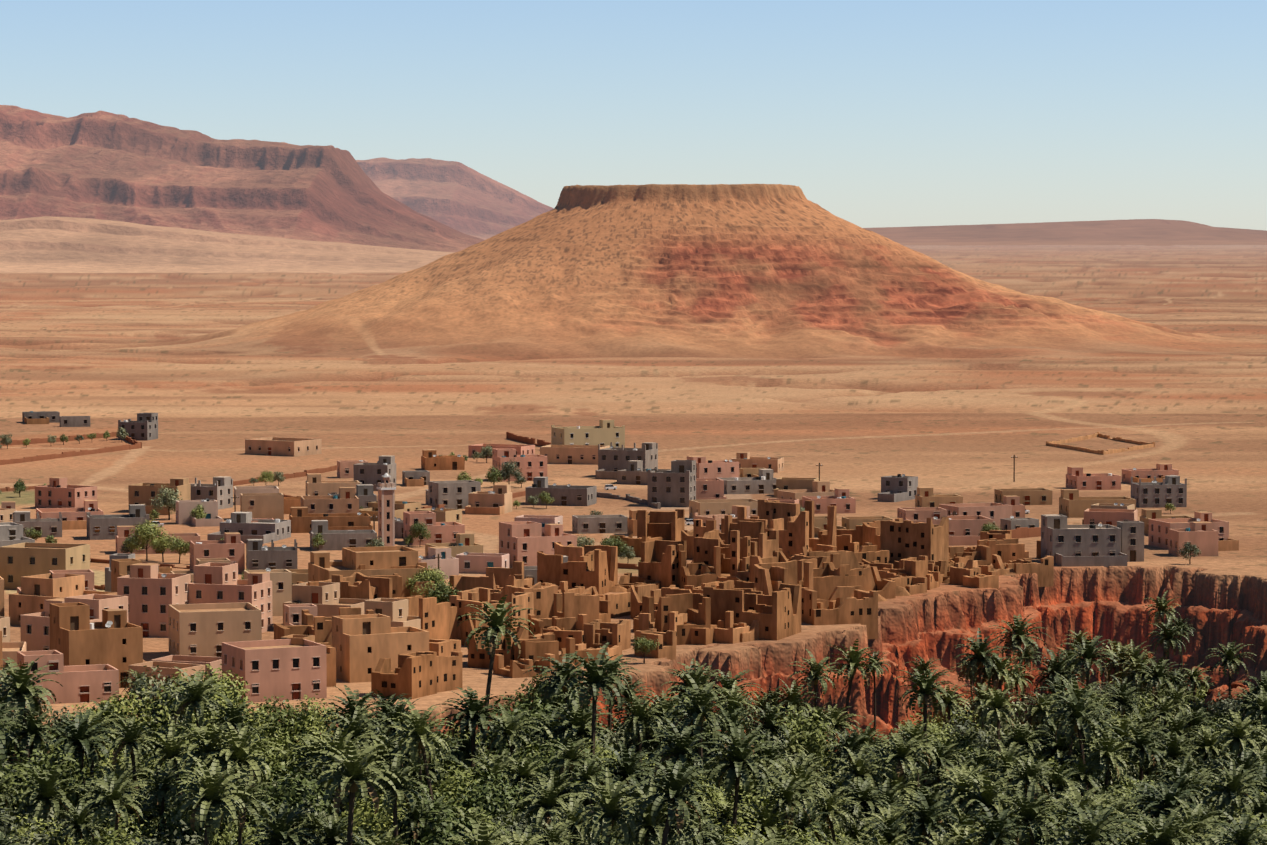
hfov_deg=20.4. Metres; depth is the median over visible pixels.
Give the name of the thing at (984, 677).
palm
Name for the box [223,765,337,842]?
tree
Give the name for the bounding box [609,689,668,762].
palm
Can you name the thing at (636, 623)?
kasbah ruin
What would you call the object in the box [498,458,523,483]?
tree
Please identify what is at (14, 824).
tree
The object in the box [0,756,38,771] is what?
tree
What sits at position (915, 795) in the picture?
palm
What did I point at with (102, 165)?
mountain range
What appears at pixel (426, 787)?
tree
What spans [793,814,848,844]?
palm
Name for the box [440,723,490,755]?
tree
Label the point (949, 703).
palm
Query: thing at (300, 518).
house
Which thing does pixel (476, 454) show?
tree
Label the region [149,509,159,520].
tree
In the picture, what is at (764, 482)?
village house
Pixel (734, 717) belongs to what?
palm
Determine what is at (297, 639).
old town house
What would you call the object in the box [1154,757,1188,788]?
palm
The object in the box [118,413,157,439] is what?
house
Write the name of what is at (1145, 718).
palm
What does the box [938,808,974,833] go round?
palm
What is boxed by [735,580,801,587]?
kasbah ruin
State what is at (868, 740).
palm
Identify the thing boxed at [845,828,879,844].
tree
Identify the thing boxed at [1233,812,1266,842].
tree
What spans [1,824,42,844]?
tree
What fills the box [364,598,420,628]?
old town house
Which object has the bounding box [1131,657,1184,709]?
palm
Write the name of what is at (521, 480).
tree
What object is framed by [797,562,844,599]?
kasbah ruin
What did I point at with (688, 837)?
palm
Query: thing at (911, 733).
palm
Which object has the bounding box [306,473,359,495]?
village house
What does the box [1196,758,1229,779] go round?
tree
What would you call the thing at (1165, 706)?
palm
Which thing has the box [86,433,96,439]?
tree
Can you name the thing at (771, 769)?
palm
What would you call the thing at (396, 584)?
kasbah ruin
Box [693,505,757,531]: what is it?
house
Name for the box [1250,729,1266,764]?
palm
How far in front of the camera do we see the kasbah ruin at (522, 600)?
524.82 m
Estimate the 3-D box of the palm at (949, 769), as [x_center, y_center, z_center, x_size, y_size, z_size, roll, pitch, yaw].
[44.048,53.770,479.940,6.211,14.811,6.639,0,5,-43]
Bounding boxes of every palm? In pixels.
[0,655,62,761]
[0,703,31,763]
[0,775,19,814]
[0,832,26,844]
[3,707,62,760]
[9,758,87,829]
[46,709,113,788]
[49,727,71,749]
[53,799,109,844]
[59,704,129,781]
[70,772,138,825]
[71,774,105,822]
[74,767,152,844]
[80,700,133,742]
[86,764,147,804]
[87,827,128,843]
[90,755,164,798]
[94,759,141,788]
[95,711,164,793]
[103,798,165,836]
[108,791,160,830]
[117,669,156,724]
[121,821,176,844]
[123,723,179,766]
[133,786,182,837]
[134,720,200,799]
[134,758,189,830]
[156,666,234,730]
[166,716,257,835]
[167,753,259,844]
[172,758,243,826]
[194,693,271,747]
[195,722,284,840]
[205,820,226,844]
[210,718,279,752]
[218,779,275,844]
[224,785,276,829]
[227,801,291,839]
[240,800,320,844]
[247,818,311,844]
[275,734,335,779]
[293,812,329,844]
[295,725,385,818]
[302,766,337,791]
[304,742,403,844]
[306,814,354,844]
[315,811,358,841]
[318,705,387,761]
[319,685,395,740]
[342,825,399,844]
[344,831,392,844]
[355,825,407,844]
[356,766,384,807]
[361,729,410,777]
[361,751,434,844]
[364,689,407,736]
[366,697,426,744]
[367,793,423,816]
[372,698,431,731]
[373,739,411,780]
[381,706,431,757]
[382,699,458,801]
[383,710,451,791]
[386,796,445,844]
[387,722,469,792]
[389,750,447,792]
[408,792,462,829]
[434,687,512,771]
[441,817,523,844]
[446,732,488,769]
[450,806,496,844]
[457,595,538,745]
[464,751,520,790]
[467,746,529,789]
[476,704,542,761]
[495,826,565,844]
[495,831,546,844]
[496,752,546,820]
[505,825,545,844]
[513,776,584,838]
[521,779,570,812]
[523,651,591,715]
[523,723,582,759]
[525,770,584,820]
[528,707,568,748]
[528,821,583,844]
[534,693,616,755]
[539,738,602,788]
[545,719,595,750]
[545,793,599,844]
[551,686,603,738]
[555,751,616,818]
[558,642,635,757]
[558,689,602,722]
[566,767,651,844]
[568,838,623,844]
[570,771,615,815]
[580,646,638,730]
[596,714,653,753]
[598,741,659,799]
[601,675,655,717]
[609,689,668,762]
[611,777,661,836]
[611,787,691,844]
[611,811,633,844]
[614,779,684,844]
[622,707,655,758]
[627,759,725,844]
[629,787,712,844]
[635,755,715,811]
[637,716,722,791]
[638,761,700,795]
[643,690,693,765]
[644,722,680,759]
[646,699,678,745]
[655,671,741,769]
[656,704,735,770]
[661,658,722,706]
[667,667,712,703]
[670,661,725,710]
[673,694,713,735]
[675,795,709,844]
[675,805,723,844]
[692,768,715,799]
[695,757,727,791]
[699,719,782,834]
[700,800,754,834]
[702,814,733,840]
[702,823,738,844]
[704,702,765,796]
[704,732,727,775]
[706,670,763,730]
[710,773,740,802]
[711,680,760,725]
[711,783,733,805]
[714,692,758,726]
[716,826,778,844]
[719,757,764,796]
[723,774,767,812]
[726,800,805,844]
[731,836,780,844]
[745,700,795,749]
[746,692,783,722]
[748,755,771,791]
[748,827,803,844]
[749,736,797,773]
[750,771,797,816]
[750,775,824,834]
[751,684,793,721]
[756,750,828,794]
[758,759,778,792]
[762,678,822,725]
[766,754,834,819]
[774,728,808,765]
[774,800,831,844]
[784,649,843,706]
[787,752,826,783]
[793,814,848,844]
[796,782,862,842]
[797,725,829,768]
[802,715,837,742]
[804,701,840,733]
[807,821,846,844]
[814,704,864,741]
[815,774,839,795]
[817,766,856,828]
[817,835,848,844]
[819,723,876,772]
[821,740,875,775]
[822,780,853,807]
[823,639,886,747]
[825,745,891,796]
[833,777,889,822]
[836,720,890,762]
[837,816,875,844]
[841,790,889,824]
[844,825,923,844]
[852,835,871,844]
[856,777,918,818]
[857,651,890,733]
[859,804,919,844]
[859,805,921,843]
[864,818,913,844]
[865,732,936,804]
[866,759,884,788]
[867,732,894,775]
[869,766,922,807]
[889,718,945,790]
[891,723,927,742]
[891,790,961,844]
[891,794,939,844]
[892,785,952,843]
[894,661,958,794]
[899,731,949,785]
[900,769,932,796]
[904,806,949,844]
[906,654,939,682]
[908,791,948,819]
[916,827,967,844]
[918,740,966,787]
[921,760,972,797]
[928,684,971,723]
[930,764,994,818]
[931,820,985,844]
[932,737,967,775]
[936,762,968,788]
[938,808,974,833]
[941,802,990,843]
[942,759,997,805]
[947,726,991,755]
[947,769,1023,831]
[950,800,1035,844]
[951,747,997,768]
[952,628,1008,689]
[953,658,982,724]
[954,746,1001,794]
[961,682,996,729]
[965,650,1014,729]
[969,681,1027,761]
[974,786,1022,844]
[975,650,1026,691]
[978,739,1035,794]
[984,724,1022,758]
[986,761,1019,791]
[988,728,1037,762]
[989,613,1050,704]
[992,716,1053,766]
[993,779,1066,844]
[996,767,1044,798]
[997,755,1066,804]
[997,775,1012,806]
[1002,663,1034,719]
[1009,644,1044,715]
[1009,784,1056,839]
[1013,834,1042,844]
[1020,691,1053,728]
[1021,766,1083,818]
[1022,691,1064,735]
[1026,725,1048,748]
[1027,647,1082,694]
[1031,718,1074,753]
[1033,722,1074,766]
[1034,675,1075,707]
[1034,822,1066,844]
[1036,759,1084,806]
[1038,662,1085,692]
[1040,779,1119,841]
[1040,788,1072,823]
[1041,682,1112,789]
[1042,704,1066,730]
[1042,800,1135,844]
[1043,673,1108,755]
[1044,827,1078,844]
[1047,642,1096,684]
[1047,753,1075,776]
[1052,756,1110,799]
[1056,697,1112,750]
[1056,742,1113,785]
[1058,636,1119,691]
[1058,802,1137,844]
[1061,704,1126,783]
[1062,627,1091,685]
[1065,739,1091,760]
[1066,683,1120,728]
[1075,729,1141,792]
[1080,778,1129,813]
[1082,788,1135,830]
[1092,639,1138,681]
[1095,642,1143,682]
[1096,773,1116,787]
[1098,678,1143,710]
[1098,752,1132,785]
[1100,795,1145,831]
[1101,684,1146,720]
[1102,709,1152,786]
[1109,744,1138,785]
[1110,649,1166,700]
[1110,815,1133,839]
[1111,815,1199,844]
[1111,825,1143,844]
[1112,639,1156,675]
[1117,727,1168,782]
[1119,812,1167,839]
[1120,706,1170,745]
[1120,774,1161,793]
[1122,784,1171,822]
[1124,805,1203,844]
[1124,838,1145,844]
[1125,715,1153,778]
[1125,763,1143,785]
[1127,775,1206,826]
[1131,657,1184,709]
[1142,683,1164,701]
[1142,693,1184,731]
[1143,591,1181,672]
[1143,671,1172,692]
[1143,710,1203,748]
[1143,741,1169,785]
[1143,777,1183,808]
[1145,616,1192,694]
[1145,813,1213,844]
[1147,764,1211,808]
[1149,729,1202,773]
[1152,681,1199,717]
[1153,751,1207,782]
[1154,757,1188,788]
[1159,668,1192,696]
[1159,796,1232,844]
[1163,735,1196,764]
[1164,616,1195,674]
[1174,707,1220,744]
[1175,662,1211,706]
[1175,768,1222,815]
[1179,701,1209,724]
[1184,723,1229,764]
[1185,697,1212,721]
[1188,677,1218,704]
[1188,766,1222,808]
[1189,734,1230,771]
[1190,755,1226,779]
[1190,798,1225,834]
[1197,759,1266,823]
[1199,819,1229,842]
[1201,810,1266,844]
[1203,823,1257,844]
[1204,640,1256,702]
[1204,778,1224,811]
[1207,749,1266,789]
[1207,828,1234,844]
[1213,709,1266,767]
[1216,769,1266,805]
[1216,837,1266,844]
[1217,743,1245,764]
[1225,811,1266,831]
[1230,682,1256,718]
[1234,685,1266,730]
[1238,671,1266,711]
[1238,788,1266,826]
[1240,724,1266,759]
[1247,763,1266,802]
[1249,746,1266,774]
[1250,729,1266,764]
[1253,712,1266,739]
[1253,828,1266,844]
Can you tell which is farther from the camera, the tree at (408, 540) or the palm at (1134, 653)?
the tree at (408, 540)
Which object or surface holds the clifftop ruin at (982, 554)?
on the ground
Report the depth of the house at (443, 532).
676.54 m
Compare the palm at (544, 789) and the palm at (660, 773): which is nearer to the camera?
the palm at (544, 789)
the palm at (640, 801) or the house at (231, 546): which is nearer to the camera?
the palm at (640, 801)
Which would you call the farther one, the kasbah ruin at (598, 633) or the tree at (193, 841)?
the kasbah ruin at (598, 633)
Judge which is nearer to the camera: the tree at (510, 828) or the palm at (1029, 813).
the tree at (510, 828)
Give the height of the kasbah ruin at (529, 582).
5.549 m
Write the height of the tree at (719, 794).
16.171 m
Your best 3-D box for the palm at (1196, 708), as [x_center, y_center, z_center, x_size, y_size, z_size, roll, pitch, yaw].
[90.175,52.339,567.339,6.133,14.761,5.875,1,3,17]
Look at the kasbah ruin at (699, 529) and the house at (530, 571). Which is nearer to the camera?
the house at (530, 571)
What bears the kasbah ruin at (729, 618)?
on the ground
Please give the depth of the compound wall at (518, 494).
796.76 m
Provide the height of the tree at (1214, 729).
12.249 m
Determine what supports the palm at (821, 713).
on the ground
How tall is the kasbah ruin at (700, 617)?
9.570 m
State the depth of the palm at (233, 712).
400.70 m
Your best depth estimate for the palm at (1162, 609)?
615.51 m
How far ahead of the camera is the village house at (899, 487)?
790.89 m
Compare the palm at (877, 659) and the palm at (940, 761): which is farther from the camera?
the palm at (877, 659)
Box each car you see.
[151,521,163,526]
[604,484,616,489]
[685,519,692,524]
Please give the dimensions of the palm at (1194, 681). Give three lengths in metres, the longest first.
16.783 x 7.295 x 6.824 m
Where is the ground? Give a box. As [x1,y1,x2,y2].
[0,245,1266,767]
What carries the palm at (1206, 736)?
on the ground
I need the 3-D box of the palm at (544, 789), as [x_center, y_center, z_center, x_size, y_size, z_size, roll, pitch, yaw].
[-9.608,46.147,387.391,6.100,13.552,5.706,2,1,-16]
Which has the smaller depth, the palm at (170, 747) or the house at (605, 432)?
the palm at (170, 747)
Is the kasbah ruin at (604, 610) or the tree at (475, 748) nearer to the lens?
the tree at (475, 748)
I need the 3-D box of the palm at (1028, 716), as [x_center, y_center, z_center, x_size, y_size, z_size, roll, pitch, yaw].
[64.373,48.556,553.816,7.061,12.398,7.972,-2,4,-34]
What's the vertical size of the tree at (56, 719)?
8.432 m
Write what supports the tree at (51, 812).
on the ground
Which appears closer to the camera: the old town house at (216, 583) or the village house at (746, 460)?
the old town house at (216, 583)
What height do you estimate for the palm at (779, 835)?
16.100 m
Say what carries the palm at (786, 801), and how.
on the ground
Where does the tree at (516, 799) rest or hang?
on the ground
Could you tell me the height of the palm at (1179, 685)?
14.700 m
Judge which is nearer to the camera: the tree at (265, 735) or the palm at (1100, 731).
the tree at (265, 735)
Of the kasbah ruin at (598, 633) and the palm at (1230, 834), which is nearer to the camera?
the palm at (1230, 834)
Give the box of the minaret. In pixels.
[377,467,395,545]
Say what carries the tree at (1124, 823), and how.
on the ground
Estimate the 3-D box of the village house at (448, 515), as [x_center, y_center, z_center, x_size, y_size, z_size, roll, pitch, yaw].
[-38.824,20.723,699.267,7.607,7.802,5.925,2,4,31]
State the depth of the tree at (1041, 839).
438.36 m
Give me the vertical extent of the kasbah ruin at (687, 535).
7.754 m
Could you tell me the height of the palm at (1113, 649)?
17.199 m
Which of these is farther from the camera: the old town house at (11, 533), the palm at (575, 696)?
the old town house at (11, 533)
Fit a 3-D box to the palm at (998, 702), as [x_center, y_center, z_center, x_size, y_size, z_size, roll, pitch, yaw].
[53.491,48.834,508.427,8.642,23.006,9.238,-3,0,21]
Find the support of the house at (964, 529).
on the ground
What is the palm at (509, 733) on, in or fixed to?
on the ground
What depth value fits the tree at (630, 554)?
636.82 m
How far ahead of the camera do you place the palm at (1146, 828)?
394.37 m
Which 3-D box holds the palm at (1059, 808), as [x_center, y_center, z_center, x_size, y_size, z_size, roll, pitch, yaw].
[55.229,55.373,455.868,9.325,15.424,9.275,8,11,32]
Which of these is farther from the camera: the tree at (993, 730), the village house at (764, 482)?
the village house at (764, 482)
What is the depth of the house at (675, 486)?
770.59 m
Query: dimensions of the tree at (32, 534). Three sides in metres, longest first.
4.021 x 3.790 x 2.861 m
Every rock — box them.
[914,704,927,714]
[1025,674,1034,682]
[1228,681,1246,687]
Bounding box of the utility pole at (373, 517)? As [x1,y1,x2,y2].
[369,514,377,530]
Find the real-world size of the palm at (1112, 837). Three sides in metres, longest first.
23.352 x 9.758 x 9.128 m
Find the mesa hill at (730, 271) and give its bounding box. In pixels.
[127,184,1266,361]
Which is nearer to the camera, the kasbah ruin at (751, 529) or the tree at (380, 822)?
the tree at (380, 822)
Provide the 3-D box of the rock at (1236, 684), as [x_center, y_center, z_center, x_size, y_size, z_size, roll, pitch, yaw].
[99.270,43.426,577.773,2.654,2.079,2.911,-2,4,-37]
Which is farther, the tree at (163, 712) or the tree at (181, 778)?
the tree at (163, 712)
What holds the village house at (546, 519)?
on the ground
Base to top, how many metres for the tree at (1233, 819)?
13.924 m
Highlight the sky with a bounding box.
[0,0,1266,230]
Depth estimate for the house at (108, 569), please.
578.41 m
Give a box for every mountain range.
[0,105,483,251]
[356,157,553,239]
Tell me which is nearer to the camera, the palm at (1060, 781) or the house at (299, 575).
the palm at (1060, 781)
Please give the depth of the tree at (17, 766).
388.47 m
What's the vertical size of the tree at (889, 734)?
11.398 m
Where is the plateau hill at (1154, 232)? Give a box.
[863,219,1266,245]
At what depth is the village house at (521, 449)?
936.52 m
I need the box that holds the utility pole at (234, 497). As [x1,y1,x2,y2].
[231,495,238,511]
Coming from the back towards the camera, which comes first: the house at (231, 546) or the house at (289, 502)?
the house at (289, 502)
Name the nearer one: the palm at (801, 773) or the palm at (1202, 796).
the palm at (801, 773)
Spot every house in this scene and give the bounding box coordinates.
[0,508,15,522]
[0,522,34,546]
[0,542,89,589]
[0,576,4,616]
[0,616,9,641]
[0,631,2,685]
[1,501,16,510]
[2,642,25,673]
[9,573,116,625]
[13,511,61,537]
[17,569,95,592]
[17,650,118,704]
[20,594,127,650]
[22,411,59,423]
[35,477,96,507]
[36,500,102,529]
[50,602,142,687]
[60,416,89,426]
[86,504,148,539]
[105,553,134,591]
[111,559,159,591]
[116,526,199,553]
[117,563,190,637]
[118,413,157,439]
[128,478,190,514]
[129,661,204,702]
[150,655,221,680]
[158,566,171,573]
[168,602,261,656]
[170,558,230,582]
[176,498,222,526]
[188,562,272,632]
[190,532,244,573]
[191,476,232,509]
[207,512,290,543]
[222,639,326,702]
[234,486,278,504]
[240,493,283,519]
[244,568,291,615]
[245,437,321,456]
[246,539,297,569]
[251,518,273,522]
[281,634,314,645]
[283,581,369,625]
[284,497,300,513]
[284,604,316,625]
[287,560,333,584]
[289,507,372,532]
[301,487,358,513]
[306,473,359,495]
[308,546,425,596]
[310,520,376,550]
[328,484,376,508]
[332,614,428,682]
[337,460,367,477]
[353,455,395,490]
[359,496,420,520]
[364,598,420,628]
[395,517,402,537]
[402,470,429,486]
[403,511,464,544]
[414,507,461,523]
[418,546,458,578]
[421,449,464,469]
[425,533,482,557]
[426,489,427,504]
[428,480,480,508]
[456,552,508,573]
[465,484,511,514]
[468,444,534,457]
[492,448,546,481]
[499,521,576,566]
[514,515,562,531]
[524,556,567,584]
[525,477,596,505]
[540,445,609,464]
[551,419,624,447]
[572,515,627,533]
[595,442,657,479]
[617,460,670,484]
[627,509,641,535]
[647,460,695,506]
[687,456,738,477]
[689,499,757,518]
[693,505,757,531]
[696,478,726,499]
[719,469,776,493]
[731,452,783,472]
[739,468,765,476]
[766,499,798,503]
[774,477,818,497]
[777,481,834,507]
[802,488,855,513]
[814,516,845,536]
[842,516,892,529]
[878,474,917,501]
[897,507,992,545]
[915,487,962,506]
[939,502,1011,529]
[994,488,1051,504]
[1000,495,1024,517]
[1000,516,1038,529]
[1041,514,1126,566]
[1059,489,1135,517]
[1066,466,1120,489]
[1082,503,1134,524]
[1084,509,1137,526]
[1117,521,1143,561]
[1122,463,1178,483]
[1131,475,1186,507]
[1140,509,1193,533]
[1148,511,1238,550]
[1168,521,1218,556]
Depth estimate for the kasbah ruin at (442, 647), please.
475.27 m
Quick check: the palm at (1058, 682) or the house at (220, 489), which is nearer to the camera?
the palm at (1058, 682)
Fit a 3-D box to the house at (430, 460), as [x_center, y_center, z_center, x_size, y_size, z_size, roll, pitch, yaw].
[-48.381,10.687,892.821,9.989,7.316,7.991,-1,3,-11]
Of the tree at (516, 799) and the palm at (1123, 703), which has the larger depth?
the palm at (1123, 703)
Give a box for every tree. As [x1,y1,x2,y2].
[0,432,12,448]
[0,663,49,719]
[0,700,48,761]
[0,715,54,760]
[0,746,107,827]
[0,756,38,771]
[0,763,26,818]
[0,803,44,835]
[0,818,64,844]
[1,750,65,806]
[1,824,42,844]
[3,816,73,844]
[12,478,27,496]
[19,797,68,829]
[20,805,107,844]
[21,727,130,789]
[22,438,29,447]
[23,527,41,540]
[42,702,75,746]
[44,535,57,542]
[47,434,56,442]
[50,790,107,827]
[59,434,68,444]
[67,836,100,844]
[69,687,154,746]
[74,435,83,443]
[75,744,161,789]
[81,807,163,844]
[82,823,167,844]
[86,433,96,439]
[103,430,109,438]
[116,426,128,441]
[119,819,210,844]
[120,534,137,553]
[120,665,215,737]
[122,520,170,560]
[133,669,222,738]
[135,828,175,844]
[140,754,202,824]
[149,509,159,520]
[149,534,175,561]
[149,714,222,764]
[150,484,182,519]
[151,791,226,844]
[166,536,189,562]
[175,764,254,798]
[176,675,246,722]
[183,817,266,844]
[188,664,271,736]
[190,504,207,518]
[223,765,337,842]
[225,730,311,791]
[242,710,283,750]
[248,732,286,790]
[249,478,258,485]
[253,695,302,743]
[254,769,312,794]
[257,471,274,482]
[265,774,362,825]
[266,793,335,842]
[272,471,285,485]
[274,732,309,769]
[283,694,343,755]
[311,533,326,550]
[315,796,385,839]
[320,776,370,815]
[325,794,425,841]
[327,832,403,844]
[363,741,412,795]
[366,537,384,546]
[370,774,449,813]
[386,797,476,844]
[404,535,413,546]
[406,565,452,597]
[406,568,442,589]
[408,521,430,546]
[413,759,481,799]
[423,581,458,602]
[432,774,479,817]
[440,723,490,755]
[440,768,535,831]
[441,738,489,758]
[443,746,480,772]
[443,803,512,844]
[452,758,487,782]
[455,471,471,480]
[460,692,561,760]
[471,452,479,459]
[479,444,491,462]
[485,466,502,484]
[485,807,540,843]
[487,797,539,830]
[495,744,527,765]
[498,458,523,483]
[499,669,606,737]
[507,743,554,784]
[507,802,560,834]
[512,500,519,508]
[512,738,605,795]
[514,475,526,487]
[526,806,603,837]
[527,495,538,504]
[535,807,593,844]
[538,491,554,508]
[571,831,622,844]
[577,533,594,546]
[582,733,627,759]
[582,736,634,804]
[586,723,637,764]
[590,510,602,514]
[600,535,627,554]
[611,749,664,777]
[616,755,648,791]
[618,544,634,559]
[618,692,710,767]
[631,636,659,663]
[689,769,741,829]
[703,820,744,840]
[708,726,778,773]
[713,789,814,844]
[715,821,784,844]
[737,724,799,768]
[741,778,772,805]
[747,790,818,837]
[757,835,818,844]
[758,705,844,778]
[782,825,832,844]
[808,804,866,836]
[811,821,849,842]
[813,753,835,779]
[836,836,855,844]
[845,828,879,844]
[871,760,907,777]
[872,735,906,780]
[886,726,902,772]
[888,713,951,744]
[902,821,923,844]
[915,722,978,765]
[917,702,984,736]
[930,744,999,789]
[933,784,978,825]
[942,709,995,752]
[968,691,1034,739]
[972,724,1026,749]
[978,522,1000,535]
[1005,805,1078,844]
[1012,712,1042,731]
[1013,735,1047,762]
[1036,744,1073,765]
[1043,756,1063,769]
[1080,675,1126,696]
[1085,771,1155,809]
[1085,779,1150,800]
[1096,681,1134,707]
[1098,685,1142,710]
[1102,723,1150,784]
[1103,705,1129,719]
[1109,754,1138,787]
[1110,813,1136,830]
[1111,704,1163,744]
[1117,694,1170,728]
[1133,692,1153,706]
[1138,760,1161,781]
[1143,769,1163,783]
[1146,694,1186,723]
[1157,691,1192,712]
[1165,503,1175,513]
[1177,542,1200,563]
[1185,686,1215,707]
[1187,718,1227,768]
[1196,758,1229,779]
[1199,710,1260,769]
[1202,690,1246,726]
[1213,782,1263,829]
[1218,808,1253,824]
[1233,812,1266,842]
[1241,687,1263,730]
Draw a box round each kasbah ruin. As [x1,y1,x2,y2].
[274,623,331,645]
[297,581,318,585]
[302,607,373,642]
[317,579,362,585]
[320,642,335,686]
[332,572,391,598]
[360,562,437,597]
[371,651,436,698]
[393,595,460,639]
[398,651,461,692]
[429,638,460,656]
[444,561,523,601]
[450,592,506,645]
[457,587,533,626]
[468,612,516,668]
[490,574,523,600]
[493,653,554,677]
[505,582,557,618]
[505,626,528,638]
[505,634,576,670]
[524,577,584,593]
[528,614,587,635]
[529,629,555,638]
[532,635,541,638]
[537,545,626,594]
[542,626,583,650]
[554,542,583,561]
[554,592,598,623]
[558,586,630,617]
[560,593,604,599]
[561,648,601,665]
[575,643,621,659]
[583,619,630,649]
[599,600,610,622]
[610,534,661,556]
[615,573,660,591]
[631,584,678,618]
[633,610,656,632]
[634,628,675,659]
[637,509,684,540]
[638,540,686,587]
[639,611,686,644]
[642,593,710,644]
[661,585,691,596]
[677,544,720,588]
[681,529,723,559]
[684,573,749,593]
[691,516,758,562]
[691,625,716,644]
[693,585,755,609]
[694,530,766,576]
[703,580,800,640]
[706,515,763,547]
[714,625,750,643]
[717,620,758,641]
[721,518,723,532]
[725,611,733,628]
[730,530,778,581]
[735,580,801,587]
[737,506,836,555]
[750,551,829,581]
[754,560,812,594]
[758,499,813,537]
[779,544,836,560]
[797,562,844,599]
[801,586,877,638]
[803,546,895,601]
[817,600,835,608]
[818,525,862,552]
[854,545,888,563]
[859,555,927,587]
[863,521,923,550]
[880,517,948,571]
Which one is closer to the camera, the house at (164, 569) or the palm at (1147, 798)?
the palm at (1147, 798)
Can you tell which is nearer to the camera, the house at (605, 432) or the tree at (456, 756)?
the tree at (456, 756)
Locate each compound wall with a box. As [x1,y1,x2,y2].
[0,432,141,464]
[0,484,48,491]
[90,558,189,568]
[94,585,104,589]
[233,465,336,485]
[421,491,525,508]
[506,432,550,446]
[597,492,660,508]
[618,563,637,568]
[996,527,1040,538]
[1046,432,1154,454]
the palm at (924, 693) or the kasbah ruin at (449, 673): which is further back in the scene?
the palm at (924, 693)
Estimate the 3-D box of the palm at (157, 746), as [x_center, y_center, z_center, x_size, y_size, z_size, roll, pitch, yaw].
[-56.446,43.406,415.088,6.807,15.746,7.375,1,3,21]
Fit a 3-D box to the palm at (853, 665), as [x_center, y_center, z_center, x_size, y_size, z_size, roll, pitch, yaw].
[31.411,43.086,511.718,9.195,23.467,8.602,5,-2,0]
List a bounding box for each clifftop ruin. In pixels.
[862,557,916,568]
[881,577,926,595]
[894,560,946,582]
[897,571,939,589]
[928,560,978,581]
[942,566,980,584]
[949,545,990,564]
[949,552,973,570]
[950,546,975,551]
[963,574,998,589]
[977,538,1028,563]
[978,565,1006,574]
[980,530,1011,539]
[992,554,1053,586]
[1036,540,1040,558]
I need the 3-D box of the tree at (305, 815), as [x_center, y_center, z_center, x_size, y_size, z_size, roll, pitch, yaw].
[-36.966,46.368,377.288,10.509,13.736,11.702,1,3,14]
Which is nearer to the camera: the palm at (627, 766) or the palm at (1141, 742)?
the palm at (627, 766)
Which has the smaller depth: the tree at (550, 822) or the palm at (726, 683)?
the tree at (550, 822)
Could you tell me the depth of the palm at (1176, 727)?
537.42 m
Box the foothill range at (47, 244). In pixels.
[0,216,454,273]
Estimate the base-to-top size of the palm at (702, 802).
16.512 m
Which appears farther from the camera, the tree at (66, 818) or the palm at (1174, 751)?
the palm at (1174, 751)
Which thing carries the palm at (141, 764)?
on the ground
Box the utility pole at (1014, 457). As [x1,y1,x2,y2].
[1011,455,1017,481]
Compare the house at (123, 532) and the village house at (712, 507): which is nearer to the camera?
the house at (123, 532)
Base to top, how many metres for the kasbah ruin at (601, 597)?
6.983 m
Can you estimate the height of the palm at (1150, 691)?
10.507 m
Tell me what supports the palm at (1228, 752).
on the ground
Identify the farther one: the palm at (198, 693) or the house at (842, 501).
the house at (842, 501)
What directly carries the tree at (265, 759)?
on the ground
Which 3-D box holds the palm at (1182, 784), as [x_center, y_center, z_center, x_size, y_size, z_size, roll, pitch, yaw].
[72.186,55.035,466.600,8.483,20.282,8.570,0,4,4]
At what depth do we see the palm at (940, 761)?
489.08 m
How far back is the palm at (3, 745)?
373.82 m
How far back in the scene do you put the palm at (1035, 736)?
533.95 m
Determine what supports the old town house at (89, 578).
on the ground
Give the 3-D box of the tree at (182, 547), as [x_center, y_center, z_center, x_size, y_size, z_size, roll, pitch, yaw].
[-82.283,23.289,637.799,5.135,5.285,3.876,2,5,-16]
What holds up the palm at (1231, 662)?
on the ground
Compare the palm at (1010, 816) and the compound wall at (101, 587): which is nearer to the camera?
the palm at (1010, 816)
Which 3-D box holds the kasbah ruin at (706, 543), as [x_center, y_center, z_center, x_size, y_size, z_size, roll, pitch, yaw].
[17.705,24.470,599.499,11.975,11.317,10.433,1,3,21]
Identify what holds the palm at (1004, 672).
on the ground
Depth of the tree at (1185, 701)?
592.06 m
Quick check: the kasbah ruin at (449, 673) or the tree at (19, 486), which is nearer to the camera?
the kasbah ruin at (449, 673)
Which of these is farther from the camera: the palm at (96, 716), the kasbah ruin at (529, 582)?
the kasbah ruin at (529, 582)
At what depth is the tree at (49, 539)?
669.94 m
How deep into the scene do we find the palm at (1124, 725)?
528.05 m
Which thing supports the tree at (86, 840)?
on the ground
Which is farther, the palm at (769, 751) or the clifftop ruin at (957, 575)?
the clifftop ruin at (957, 575)
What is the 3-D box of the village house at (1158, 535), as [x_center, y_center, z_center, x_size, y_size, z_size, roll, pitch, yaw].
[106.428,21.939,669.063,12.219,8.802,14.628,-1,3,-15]
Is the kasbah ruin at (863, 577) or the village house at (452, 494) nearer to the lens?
the kasbah ruin at (863, 577)
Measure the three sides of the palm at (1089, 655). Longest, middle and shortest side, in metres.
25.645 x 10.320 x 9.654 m
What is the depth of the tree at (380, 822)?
366.13 m

